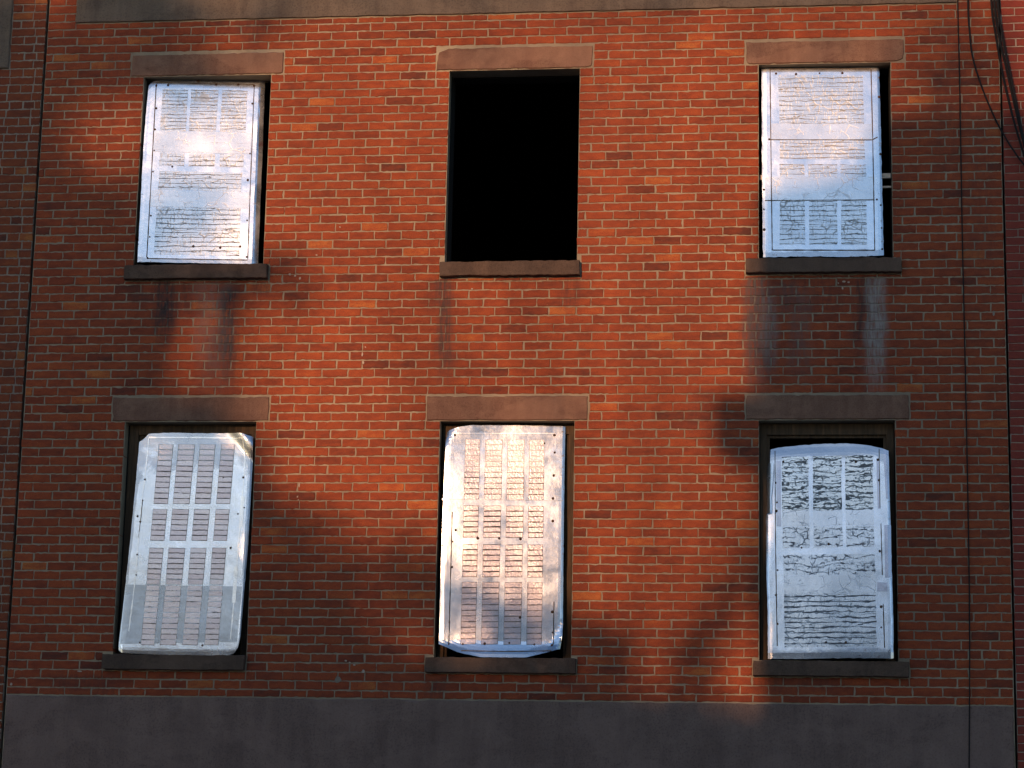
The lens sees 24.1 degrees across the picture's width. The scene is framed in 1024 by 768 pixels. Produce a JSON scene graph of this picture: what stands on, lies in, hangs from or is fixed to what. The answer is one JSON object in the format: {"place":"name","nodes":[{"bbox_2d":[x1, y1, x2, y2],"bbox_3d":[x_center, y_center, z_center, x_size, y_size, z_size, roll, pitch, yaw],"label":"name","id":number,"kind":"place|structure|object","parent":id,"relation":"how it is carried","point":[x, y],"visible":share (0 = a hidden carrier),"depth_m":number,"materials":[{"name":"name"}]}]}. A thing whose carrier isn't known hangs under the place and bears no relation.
{"place":"outdoors","nodes":[
{"label":"outdoors","id":0,"kind":"place"},
{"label":"sidewalk","id":1,"kind":"structure","parent":0,"visible":0},
{"bbox_2d":[0,0,49,767],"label":"brick building","id":2,"kind":"structure","parent":1,"relation":"on","point":[23,35],"depth_m":18.79,"materials":[{"name":"brick"}]},
{"bbox_2d":[1,0,1015,767],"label":"brick building","id":3,"kind":"structure","parent":1,"relation":"on","point":[511,212],"depth_m":18.08,"materials":[{"name":"brick"}]},
{"bbox_2d":[119,433,252,654],"bbox_3d":[-2.457,1.199,18.136,0.945,1.713,0.112,0,-12,7],"label":"window cover","id":4,"kind":"object","parent":3,"relation":"attached to","point":[186,575],"depth_m":18.13,"materials":[{"name":"white metal"}]},
{"bbox_2d":[118,425,255,654],"bbox_3d":[-2.451,1.190,18.266,1.006,1.770,0.090,0,-12,7],"label":"window frame","id":5,"kind":"structure","parent":3,"relation":"in","point":[138,433],"depth_m":18.35,"materials":[{"name":"brown wood"}]},
{"bbox_2d":[137,79,264,263],"bbox_3d":[-2.421,-1.676,18.751,0.950,1.549,0.149,1,-12,1],"label":"window cover","id":6,"kind":"object","parent":3,"relation":"attached to","point":[202,164],"depth_m":18.74,"materials":[{"name":"metal"}]},
{"bbox_2d":[439,425,564,657],"bbox_3d":[-0.071,1.158,17.838,0.921,1.758,0.136,0,-12,5],"label":"window cover","id":7,"kind":"object","parent":3,"relation":"attached to","point":[501,586],"depth_m":17.85,"materials":[{"name":"white metal"}]},
{"bbox_2d":[437,424,573,657],"bbox_3d":[-0.036,1.180,17.979,0.999,1.770,0.090,0,-12,7],"label":"window frame","id":8,"kind":"structure","parent":3,"relation":"in","point":[442,651],"depth_m":17.92,"materials":[{"name":"brown wood"}]},
{"bbox_2d":[759,66,890,256],"bbox_3d":[2.371,-1.702,18.178,0.989,1.559,0.116,0,-12,6],"label":"window cover","id":9,"kind":"object","parent":3,"relation":"attached to","point":[822,176],"depth_m":18.17,"materials":[{"name":"metal"}]},
{"bbox_2d":[760,423,895,660],"bbox_3d":[2.326,1.169,17.698,0.981,1.770,0.090,0,-12,7],"label":"window frame","id":10,"kind":"structure","parent":3,"relation":"in","point":[885,432],"depth_m":17.79,"materials":[{"name":"brown wood"}]},
{"bbox_2d":[766,443,893,658],"bbox_3d":[2.317,1.214,17.565,0.934,1.611,0.166,-2,-12,13],"label":"window cover","id":11,"kind":"object","parent":3,"relation":"attached to","point":[828,561],"depth_m":17.55,"materials":[{"name":"metal"}]},
{"bbox_2d":[957,0,969,767],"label":"cable","id":12,"kind":"object","parent":3,"relation":"attached to","point":[965,373],"visible":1,"depth_m":17.67,"materials":[{"name":"black rubber"}]},
{"bbox_2d":[967,0,1023,164],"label":"cable","id":13,"kind":"object","parent":3,"relation":"attached to","point":[1018,157],"visible":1,"depth_m":18.09,"materials":[{"name":"black rubber"}]},
{"bbox_2d":[990,0,1023,156],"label":"cable","id":14,"kind":"object","parent":3,"relation":"attached to","point":[1004,82],"visible":1,"depth_m":18.05,"materials":[{"name":"black rubber"}]},
{"bbox_2d":[993,0,1023,146],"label":"cable","id":15,"kind":"object","parent":3,"relation":"attached to","point":[1000,44],"visible":1,"depth_m":18.06,"materials":[{"name":"black rubber"}]},
{"bbox_2d":[996,0,1023,142],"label":"cable","id":16,"kind":"object","parent":3,"relation":"attached to","point":[1009,71],"visible":1,"depth_m":18.02,"materials":[{"name":"black rubber"}]},
{"bbox_2d":[999,0,1023,767],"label":"brick building","id":17,"kind":"structure","parent":1,"relation":"on","point":[1012,16],"depth_m":17.73,"materials":[{"name":"brick"}]}
]}

